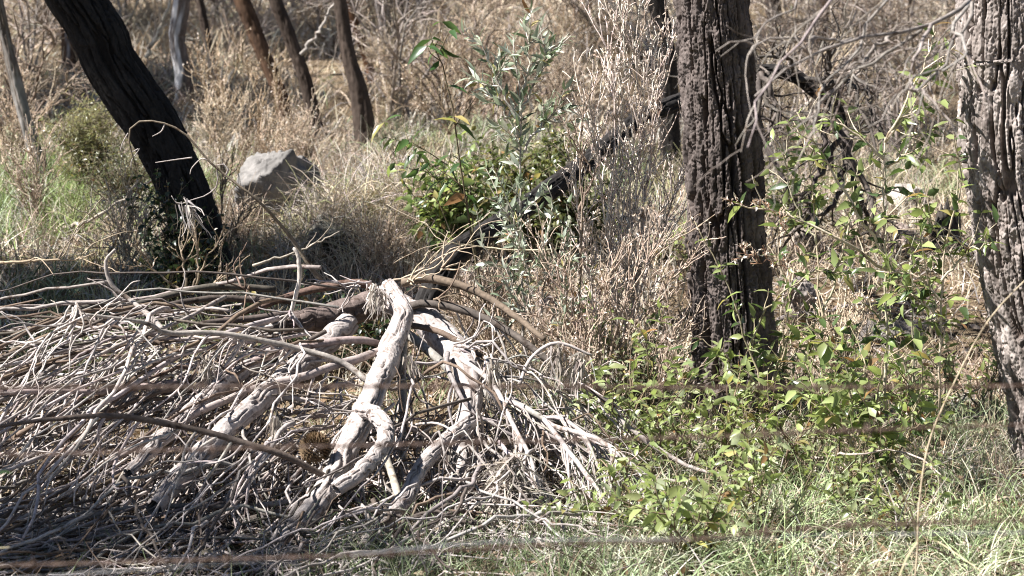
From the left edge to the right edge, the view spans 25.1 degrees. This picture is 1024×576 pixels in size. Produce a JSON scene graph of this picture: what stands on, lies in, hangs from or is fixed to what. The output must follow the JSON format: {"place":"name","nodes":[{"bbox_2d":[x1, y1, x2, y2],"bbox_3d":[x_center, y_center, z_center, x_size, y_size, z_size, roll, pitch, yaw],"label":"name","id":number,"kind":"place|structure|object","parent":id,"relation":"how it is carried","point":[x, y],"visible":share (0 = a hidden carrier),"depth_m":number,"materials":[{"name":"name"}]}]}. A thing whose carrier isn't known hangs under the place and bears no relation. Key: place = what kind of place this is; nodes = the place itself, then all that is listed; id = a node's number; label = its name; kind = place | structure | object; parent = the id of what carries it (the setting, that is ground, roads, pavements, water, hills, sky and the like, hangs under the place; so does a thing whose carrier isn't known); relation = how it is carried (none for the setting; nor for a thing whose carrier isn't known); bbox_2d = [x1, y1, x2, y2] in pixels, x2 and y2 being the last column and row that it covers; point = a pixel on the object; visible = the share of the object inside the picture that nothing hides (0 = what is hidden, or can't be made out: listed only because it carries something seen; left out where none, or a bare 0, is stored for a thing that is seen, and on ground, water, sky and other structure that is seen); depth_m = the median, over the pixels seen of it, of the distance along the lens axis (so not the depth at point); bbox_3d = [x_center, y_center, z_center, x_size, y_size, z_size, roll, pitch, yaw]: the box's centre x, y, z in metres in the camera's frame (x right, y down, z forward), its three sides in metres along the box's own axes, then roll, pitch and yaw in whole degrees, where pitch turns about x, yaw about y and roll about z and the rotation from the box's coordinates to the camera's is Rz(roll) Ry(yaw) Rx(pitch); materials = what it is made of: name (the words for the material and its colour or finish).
{"place":"outdoors","nodes":[
{"label":"outdoors","id":0,"kind":"place"},
{"bbox_2d":[0,345,1023,575],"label":"grass","id":1,"kind":"structure","parent":0,"point":[568,567],"depth_m":6.58,"materials":[{"name":"green plant"}]},
{"bbox_2d":[850,123,1005,409],"bbox_3d":[1.339,-0.068,7.347,0.494,0.928,0.293,3,7,22],"label":"leafy shrub","id":2,"kind":"object","parent":1,"relation":"on","point":[926,210],"visible":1,"depth_m":7.33,"materials":[{"name":"green plant"}]},
{"bbox_2d":[0,0,1023,575],"bbox_3d":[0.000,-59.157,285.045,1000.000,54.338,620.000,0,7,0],"label":"ground","id":3,"kind":"structure","parent":0,"point":[960,328],"depth_m":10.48,"materials":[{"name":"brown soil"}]},
{"bbox_2d":[0,0,51,180],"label":"crooked tree","id":4,"kind":"object","parent":3,"relation":"on","point":[17,88],"visible":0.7,"depth_m":13.43,"materials":[{"name":"grey plant"}]},
{"bbox_2d":[0,0,60,71],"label":"dead shrub","id":5,"kind":"object","parent":3,"relation":"on","point":[29,40],"visible":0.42,"depth_m":19.90,"materials":[{"name":"beige plant"}]},
{"bbox_2d":[0,47,62,168],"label":"dry weed","id":6,"kind":"object","parent":3,"relation":"on","point":[16,125],"visible":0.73,"depth_m":14.47,"materials":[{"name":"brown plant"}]},
{"bbox_2d":[0,112,77,231],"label":"dry weed","id":7,"kind":"object","parent":3,"relation":"on","point":[33,193],"visible":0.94,"depth_m":11.77,"materials":[{"name":"beige plant"}]},
{"bbox_2d":[0,0,123,160],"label":"dead shrub","id":8,"kind":"object","parent":3,"relation":"on","point":[39,77],"visible":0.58,"depth_m":14.81,"materials":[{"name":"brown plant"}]},
{"bbox_2d":[0,197,131,273],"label":"fallen branch","id":9,"kind":"object","parent":3,"relation":"on","point":[32,260],"visible":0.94,"depth_m":8.44,"materials":[{"name":"wood"}]},
{"bbox_2d":[60,25,80,85],"bbox_3d":[-3.929,-5.643,18.273,3.729,8.536,3.942,-5,8,-37],"label":"slender tree","id":10,"kind":"object","parent":3,"relation":"on","point":[65,46],"visible":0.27,"depth_m":18.84,"materials":[{"name":"brown plant"}]},
{"bbox_2d":[28,90,128,195],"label":"pale bush","id":11,"kind":"object","parent":3,"relation":"on","point":[84,139],"visible":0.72,"depth_m":13.13,"materials":[{"name":"green plant"}]},
{"bbox_2d":[51,138,154,213],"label":"grey bush","id":12,"kind":"object","parent":3,"relation":"on","point":[128,175],"visible":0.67,"depth_m":12.18,"materials":[{"name":"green plant"}]},
{"bbox_2d":[77,153,166,281],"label":"dry weed","id":13,"kind":"object","parent":3,"relation":"on","point":[124,246],"visible":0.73,"depth_m":10.59,"materials":[{"name":"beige plant"}]},
{"bbox_2d":[44,0,239,295],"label":"leaning tree","id":14,"kind":"object","parent":3,"relation":"on","point":[127,88],"visible":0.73,"depth_m":10.28,"materials":[{"name":"black plant"}]},
{"bbox_2d":[169,0,191,105],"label":"white barked tree","id":15,"kind":"object","parent":3,"relation":"on","point":[178,28],"visible":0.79,"depth_m":17.86,"materials":[{"name":"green plant"}]},
{"bbox_2d":[125,168,239,315],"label":"creeper","id":16,"kind":"object","parent":3,"relation":"on","point":[169,265],"visible":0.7,"depth_m":9.96,"materials":[{"name":"green plant"}]},
{"bbox_2d":[122,203,249,294],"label":"dry weed","id":17,"kind":"object","parent":3,"relation":"on","point":[219,279],"visible":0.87,"depth_m":9.65,"materials":[{"name":"beige plant"}]},
{"bbox_2d":[196,0,217,70],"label":"slender tree","id":18,"kind":"object","parent":3,"relation":"on","point":[203,17],"visible":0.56,"depth_m":19.85,"materials":[{"name":"brown plant"}]},
{"bbox_2d":[183,61,256,165],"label":"dry weed","id":19,"kind":"object","parent":3,"relation":"on","point":[219,130],"visible":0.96,"depth_m":14.60,"materials":[{"name":"beige plant"}]},
{"bbox_2d":[183,24,293,153],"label":"dry weed","id":20,"kind":"object","parent":3,"relation":"on","point":[219,85],"visible":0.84,"depth_m":14.78,"materials":[{"name":"beige plant"}]},
{"bbox_2d":[210,146,274,247],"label":"dry weed","id":21,"kind":"object","parent":3,"relation":"on","point":[221,194],"visible":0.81,"depth_m":10.63,"materials":[{"name":"beige plant"}]},
{"bbox_2d":[205,0,321,55],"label":"dead shrub","id":22,"kind":"object","parent":3,"relation":"on","point":[261,16],"visible":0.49,"depth_m":20.79,"materials":[{"name":"beige plant"}]},
{"bbox_2d":[233,0,295,146],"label":"slender tree","id":23,"kind":"object","parent":3,"relation":"on","point":[249,19],"visible":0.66,"depth_m":15.88,"materials":[{"name":"brown plant"}]},
{"bbox_2d":[234,149,324,224],"bbox_3d":[-1.161,-0.453,11.629,0.448,0.522,0.528,0,7,0],"label":"boulder","id":24,"kind":"object","parent":3,"relation":"on","point":[267,165],"visible":0.48,"depth_m":11.43,"materials":[{"name":"grey stone"}]},
{"bbox_2d":[249,97,317,152],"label":"dry weed","id":25,"kind":"object","parent":3,"relation":"on","point":[270,144],"visible":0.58,"depth_m":14.17,"materials":[{"name":"beige plant"}]},
{"bbox_2d":[268,0,325,138],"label":"slender tree","id":26,"kind":"object","parent":3,"relation":"on","point":[288,33],"visible":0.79,"depth_m":16.19,"materials":[{"name":"brown plant"}]},
{"bbox_2d":[258,87,336,163],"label":"dry weed","id":27,"kind":"object","parent":3,"relation":"on","point":[304,149],"visible":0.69,"depth_m":13.62,"materials":[{"name":"beige plant"}]},
{"bbox_2d":[265,0,400,49],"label":"dead shrub","id":28,"kind":"object","parent":3,"relation":"on","point":[320,17],"visible":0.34,"depth_m":21.73,"materials":[{"name":"beige plant"}]},
{"bbox_2d":[307,213,359,245],"bbox_3d":[-0.855,-0.267,11.096,0.262,0.191,0.318,0,7,0],"label":"stone","id":29,"kind":"object","parent":3,"relation":"on","point":[335,228],"visible":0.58,"depth_m":11.00,"materials":[{"name":"grey stone"}]},
{"bbox_2d":[333,0,377,150],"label":"slender tree","id":30,"kind":"object","parent":3,"relation":"on","point":[361,106],"visible":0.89,"depth_m":15.50,"materials":[{"name":"brown plant"}]},
{"bbox_2d":[346,0,377,83],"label":"slender tree","id":31,"kind":"object","parent":3,"relation":"on","point":[352,16],"visible":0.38,"depth_m":18.86,"materials":[{"name":"brown plant"}]},
{"bbox_2d":[307,279,421,374],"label":"dark bush","id":32,"kind":"object","parent":3,"relation":"on","point":[364,329],"visible":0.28,"depth_m":9.27,"materials":[{"name":"green plant"}]},
{"bbox_2d":[328,192,423,285],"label":"dry weed","id":33,"kind":"object","parent":3,"relation":"on","point":[377,249],"visible":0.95,"depth_m":10.44,"materials":[{"name":"beige plant"}]},
{"bbox_2d":[0,120,783,575],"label":"fallen tree","id":34,"kind":"object","parent":3,"relation":"on","point":[440,340],"visible":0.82,"depth_m":7.12,"materials":[{"name":"grey wood"}]},
{"bbox_2d":[393,212,539,280],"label":"fallen branch","id":35,"kind":"object","parent":34,"relation":"on","point":[425,265],"visible":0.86,"depth_m":8.34,"materials":[{"name":"wood"}]},
{"bbox_2d":[352,10,436,123],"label":"dry weed","id":36,"kind":"object","parent":3,"relation":"on","point":[388,87],"visible":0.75,"depth_m":16.88,"materials":[{"name":"beige plant"}]},
{"bbox_2d":[294,0,500,124],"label":"dead shrub","id":37,"kind":"object","parent":3,"relation":"on","point":[399,41],"visible":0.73,"depth_m":16.88,"materials":[{"name":"beige plant"}]},
{"bbox_2d":[371,114,476,268],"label":"drooping plant","id":38,"kind":"object","parent":3,"relation":"on","point":[402,143],"visible":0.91,"depth_m":8.80,"materials":[{"name":"green plant"}]},
{"bbox_2d":[386,11,489,134],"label":"dry weed","id":39,"kind":"object","parent":3,"relation":"on","point":[420,96],"visible":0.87,"depth_m":13.95,"materials":[{"name":"beige plant"}]},
{"bbox_2d":[351,0,528,132],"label":"dead shrub","id":40,"kind":"object","parent":3,"relation":"on","point":[468,102],"visible":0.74,"depth_m":16.31,"materials":[{"name":"wood"}]},
{"bbox_2d":[386,126,501,265],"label":"olive bush","id":41,"kind":"object","parent":3,"relation":"on","point":[452,212],"visible":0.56,"depth_m":10.66,"materials":[{"name":"green plant"}]},
{"bbox_2d":[408,21,494,307],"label":"drooping plant","id":42,"kind":"object","parent":3,"relation":"on","point":[419,48],"visible":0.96,"depth_m":8.68,"materials":[{"name":"green plant"}]},
{"bbox_2d":[0,0,959,158],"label":"slope grass","id":43,"kind":"structure","parent":3,"relation":"on","point":[161,48],"depth_m":19.57,"materials":[{"name":"beige plant"}]},
{"bbox_2d":[451,0,547,103],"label":"dry weed","id":44,"kind":"object","parent":3,"relation":"on","point":[500,42],"visible":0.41,"depth_m":17.85,"materials":[{"name":"beige plant"}]},
{"bbox_2d":[423,231,583,382],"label":"dry weed","id":45,"kind":"object","parent":3,"relation":"on","point":[467,321],"visible":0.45,"depth_m":9.14,"materials":[{"name":"beige plant"}]},
{"bbox_2d":[0,95,1007,438],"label":"dry grass","id":46,"kind":"structure","parent":3,"relation":"on","point":[360,175],"depth_m":11.12,"materials":[{"name":"beige plant"}]},
{"bbox_2d":[0,377,1023,575],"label":"wire fence","id":47,"kind":"object","parent":3,"relation":"on","point":[575,440],"visible":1,"depth_m":3.04,"materials":[{"name":"grey metal"}]},
{"bbox_2d":[426,0,613,105],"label":"dead shrub","id":48,"kind":"object","parent":3,"relation":"on","point":[526,67],"visible":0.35,"depth_m":17.83,"materials":[{"name":"beige plant"}]},
{"bbox_2d":[457,0,593,358],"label":"silver sapling","id":49,"kind":"object","parent":3,"relation":"on","point":[517,111],"visible":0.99,"depth_m":8.37,"materials":[{"name":"green plant"}]},
{"bbox_2d":[461,158,598,354],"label":"silver shrub","id":50,"kind":"object","parent":3,"relation":"on","point":[519,246],"visible":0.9,"depth_m":8.34,"materials":[{"name":"green plant"}]},
{"bbox_2d":[480,350,605,448],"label":"silver tuft","id":51,"kind":"object","parent":3,"relation":"on","point":[546,401],"visible":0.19,"depth_m":7.99,"materials":[{"name":"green plant"}]},
{"bbox_2d":[458,112,635,258],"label":"olive bush","id":52,"kind":"object","parent":3,"relation":"on","point":[540,163],"visible":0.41,"depth_m":10.89,"materials":[{"name":"green plant"}]},
{"bbox_2d":[523,10,598,129],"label":"dry weed","id":53,"kind":"object","parent":3,"relation":"on","point":[566,79],"visible":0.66,"depth_m":16.47,"materials":[{"name":"beige plant"}]},
{"bbox_2d":[556,72,605,335],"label":"dry weed","id":54,"kind":"object","parent":3,"relation":"on","point":[587,190],"visible":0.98,"depth_m":8.30,"materials":[{"name":"beige plant"}]},
{"bbox_2d":[518,0,646,42],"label":"dead shrub","id":55,"kind":"object","parent":3,"relation":"on","point":[588,21],"visible":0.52,"depth_m":21.80,"materials":[{"name":"beige plant"}]},
{"bbox_2d":[521,433,707,540],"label":"bush","id":56,"kind":"object","parent":3,"relation":"on","point":[622,462],"visible":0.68,"depth_m":6.67,"materials":[{"name":"green plant"}]},
{"bbox_2d":[549,0,686,380],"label":"dry weed","id":57,"kind":"object","parent":3,"relation":"on","point":[629,224],"visible":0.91,"depth_m":8.50,"materials":[{"name":"beige plant"}]},
{"bbox_2d":[566,0,675,60],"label":"dead shrub","id":58,"kind":"object","parent":3,"relation":"on","point":[645,42],"visible":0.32,"depth_m":20.90,"materials":[{"name":"beige plant"}]},
{"bbox_2d":[560,282,682,404],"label":"bush","id":59,"kind":"object","parent":3,"relation":"on","point":[657,316],"visible":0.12,"depth_m":8.66,"materials":[{"name":"green plant"}]},
{"bbox_2d":[514,198,730,405],"bbox_3d":[0.379,0.055,8.218,0.812,0.762,0.434,0,7,0],"label":"dry weed","id":60,"kind":"object","parent":3,"relation":"on","point":[584,337],"visible":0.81,"depth_m":8.25,"materials":[{"name":"beige plant"}]},
{"bbox_2d":[612,207,681,261],"bbox_3d":[0.631,-0.213,10.883,0.344,0.330,0.241,0,7,0],"label":"boulder","id":61,"kind":"object","parent":3,"relation":"on","point":[649,220],"visible":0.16,"depth_m":10.85,"materials":[{"name":"grey stone"}]},
{"bbox_2d":[572,358,723,483],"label":"bush","id":62,"kind":"object","parent":3,"relation":"on","point":[687,413],"visible":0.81,"depth_m":7.41,"materials":[{"name":"green plant"}]},
{"bbox_2d":[565,297,750,467],"bbox_3d":[0.471,0.324,7.743,0.609,0.586,0.415,-5,8,-34],"label":"bush","id":63,"kind":"object","parent":3,"relation":"on","point":[671,380],"visible":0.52,"depth_m":7.71,"materials":[{"name":"green plant"}]},
{"bbox_2d":[583,323,736,433],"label":"silver tuft","id":64,"kind":"object","parent":3,"relation":"on","point":[641,379],"visible":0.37,"depth_m":8.27,"materials":[{"name":"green plant"}]},
{"bbox_2d":[647,0,681,173],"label":"slender tree","id":65,"kind":"object","parent":3,"relation":"on","point":[673,135],"visible":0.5,"depth_m":14.40,"materials":[{"name":"brown plant"}]},
{"bbox_2d":[414,0,940,311],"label":"fallen log","id":66,"kind":"object","parent":3,"relation":"on","point":[668,102],"visible":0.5,"depth_m":10.78,"materials":[{"name":"brown wood"}]},
{"bbox_2d":[593,422,764,575],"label":"bush","id":67,"kind":"object","parent":3,"relation":"on","point":[664,520],"visible":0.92,"depth_m":6.31,"materials":[{"name":"green plant"}]},
{"bbox_2d":[602,343,817,492],"bbox_3d":[0.630,0.441,7.288,0.594,0.466,0.491,-3,7,-21],"label":"bush","id":68,"kind":"object","parent":3,"relation":"on","point":[734,405],"visible":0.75,"depth_m":7.38,"materials":[{"name":"green plant"}]},
{"bbox_2d":[673,0,788,440],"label":"rough barked tree","id":69,"kind":"object","parent":3,"relation":"on","point":[715,107],"visible":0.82,"depth_m":8.21,"materials":[{"name":"brown plant"}]},
{"bbox_2d":[720,193,800,268],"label":"dry weed","id":70,"kind":"object","parent":3,"relation":"on","point":[765,253],"visible":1,"depth_m":7.33,"materials":[{"name":"beige plant"}]},
{"bbox_2d":[690,416,847,543],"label":"bush","id":71,"kind":"object","parent":3,"relation":"on","point":[742,491],"visible":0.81,"depth_m":6.66,"materials":[{"name":"green plant"}]},
{"bbox_2d":[668,221,876,439],"bbox_3d":[0.854,0.150,7.643,0.670,0.746,0.329,0,7,0],"label":"leafy shrub","id":72,"kind":"object","parent":3,"relation":"on","point":[713,353],"visible":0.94,"depth_m":7.66,"materials":[{"name":"green plant"}]},
{"bbox_2d":[674,361,886,493],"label":"bush","id":73,"kind":"object","parent":3,"relation":"on","point":[798,426],"visible":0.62,"depth_m":7.37,"materials":[{"name":"green plant"}]},
{"bbox_2d":[641,0,952,158],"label":"dead shrub","id":74,"kind":"object","parent":3,"relation":"on","point":[839,65],"visible":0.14,"depth_m":14.89,"materials":[{"name":"beige plant"}]},
{"bbox_2d":[731,339,872,475],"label":"bush","id":75,"kind":"object","parent":3,"relation":"on","point":[781,424],"visible":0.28,"depth_m":7.68,"materials":[{"name":"green plant"}]},
{"bbox_2d":[781,276,822,312],"bbox_3d":[1.300,0.029,10.316,0.193,0.194,0.264,0,7,0],"label":"stone","id":76,"kind":"object","parent":3,"relation":"on","point":[805,288],"visible":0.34,"depth_m":10.22,"materials":[{"name":"grey stone"}]},
{"bbox_2d":[754,31,859,162],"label":"dry weed","id":77,"kind":"object","parent":3,"relation":"on","point":[786,88],"visible":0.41,"depth_m":14.46,"materials":[{"name":"beige plant"}]},
{"bbox_2d":[754,1,860,110],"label":"dead shrub","id":78,"kind":"object","parent":3,"relation":"on","point":[801,15],"visible":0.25,"depth_m":16.89,"materials":[{"name":"wood"}]},
{"bbox_2d":[750,0,870,88],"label":"dead shrub","id":79,"kind":"object","parent":3,"relation":"on","point":[782,19],"visible":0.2,"depth_m":18.92,"materials":[{"name":"beige plant"}]},
{"bbox_2d":[764,152,861,231],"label":"olive bush","id":80,"kind":"object","parent":3,"relation":"on","point":[778,192],"visible":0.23,"depth_m":11.60,"materials":[{"name":"green plant"}]},
{"bbox_2d":[750,0,875,64],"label":"dead shrub","id":81,"kind":"object","parent":3,"relation":"on","point":[775,8],"visible":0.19,"depth_m":19.82,"materials":[{"name":"beige plant"}]},
{"bbox_2d":[760,121,885,441],"bbox_3d":[1.069,-0.018,7.857,0.438,1.104,0.249,0,7,0],"label":"leafy shrub","id":82,"kind":"object","parent":3,"relation":"on","point":[820,201],"visible":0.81,"depth_m":7.83,"materials":[{"name":"green plant"}]},
{"bbox_2d":[772,300,893,422],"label":"bush","id":83,"kind":"object","parent":3,"relation":"on","point":[806,346],"visible":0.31,"depth_m":8.65,"materials":[{"name":"green plant"}]},
{"bbox_2d":[756,0,943,143],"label":"dead shrub","id":84,"kind":"object","parent":3,"relation":"on","point":[850,63],"visible":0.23,"depth_m":15.92,"materials":[{"name":"beige plant"}]},
{"bbox_2d":[795,262,907,399],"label":"dry weed","id":85,"kind":"object","parent":3,"relation":"on","point":[840,324],"visible":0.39,"depth_m":8.91,"materials":[{"name":"beige plant"}]},
{"bbox_2d":[728,22,976,409],"bbox_3d":[1.087,-0.225,7.492,0.864,1.276,0.272,-1,7,-12],"label":"leafy shrub","id":86,"kind":"object","parent":3,"relation":"on","point":[821,157],"visible":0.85,"depth_m":7.49,"materials":[{"name":"green plant"}]},
{"bbox_2d":[759,0,948,83],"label":"dead shrub","id":87,"kind":"object","parent":3,"relation":"on","point":[883,37],"visible":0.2,"depth_m":19.79,"materials":[{"name":"beige plant"}]},
{"bbox_2d":[804,389,908,516],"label":"bush","id":88,"kind":"object","parent":3,"relation":"on","point":[859,464],"visible":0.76,"depth_m":7.05,"materials":[{"name":"green plant"}]},
{"bbox_2d":[693,0,1023,476],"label":"rough barked tree","id":89,"kind":"object","parent":3,"relation":"on","point":[987,36],"visible":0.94,"depth_m":7.46,"materials":[{"name":"brown plant"}]},
{"bbox_2d":[762,0,955,125],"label":"dead shrub","id":90,"kind":"object","parent":3,"relation":"on","point":[878,62],"visible":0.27,"depth_m":16.47,"materials":[{"name":"beige plant"}]},
{"bbox_2d":[784,323,939,460],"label":"leafy shrub","id":91,"kind":"object","parent":3,"relation":"on","point":[825,355],"visible":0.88,"depth_m":7.18,"materials":[{"name":"green plant"}]},
{"bbox_2d":[800,1,955,156],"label":"dead shrub","id":92,"kind":"object","parent":3,"relation":"on","point":[891,69],"visible":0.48,"depth_m":15.39,"materials":[{"name":"beige plant"}]},
{"bbox_2d":[775,317,986,494],"bbox_3d":[1.177,0.384,7.401,0.513,0.544,0.705,4,8,32],"label":"bush","id":93,"kind":"object","parent":3,"relation":"on","point":[847,377],"visible":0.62,"depth_m":7.34,"materials":[{"name":"green plant"}]},
{"bbox_2d":[820,0,955,94],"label":"dead shrub","id":94,"kind":"object","parent":3,"relation":"on","point":[893,16],"visible":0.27,"depth_m":18.87,"materials":[{"name":"beige plant"}]},
{"bbox_2d":[847,319,928,345],"bbox_3d":[1.631,0.209,10.107,0.446,0.146,0.265,0,7,0],"label":"stone","id":95,"kind":"object","parent":3,"relation":"on","point":[905,328],"visible":0.21,"depth_m":10.04,"materials":[{"name":"grey stone"}]},
{"bbox_2d":[827,0,949,65],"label":"dead shrub","id":96,"kind":"object","parent":3,"relation":"on","point":[898,41],"visible":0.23,"depth_m":20.88,"materials":[{"name":"beige plant"}]},
{"bbox_2d":[830,438,960,554],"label":"bush","id":97,"kind":"object","parent":3,"relation":"on","point":[877,498],"visible":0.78,"depth_m":6.57,"materials":[{"name":"green plant"}]},
{"bbox_2d":[852,213,977,441],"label":"leafy shrub","id":98,"kind":"object","parent":3,"relation":"on","point":[911,345],"visible":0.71,"depth_m":7.66,"materials":[{"name":"green plant"}]},
{"bbox_2d":[843,319,995,448],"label":"bush","id":99,"kind":"object","parent":3,"relation":"on","point":[901,390],"visible":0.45,"depth_m":8.09,"materials":[{"name":"green plant"}]},
{"bbox_2d":[928,198,962,256],"bbox_3d":[2.121,-0.265,11.207,0.211,0.347,0.208,0,7,0],"label":"charred stump","id":100,"kind":"object","parent":3,"relation":"on","point":[941,216],"visible":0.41,"depth_m":11.16,"materials":[{"name":"black wood"}]},
{"bbox_2d":[871,281,1023,575],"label":"grass stalk","id":101,"kind":"object","parent":3,"relation":"on","point":[916,544],"depth_m":5.38,"materials":[{"name":"beige dry grass"}]},
{"bbox_2d":[907,315,1006,412],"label":"bush","id":102,"kind":"object","parent":3,"relation":"on","point":[947,363],"visible":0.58,"depth_m":8.72,"materials":[{"name":"green plant"}]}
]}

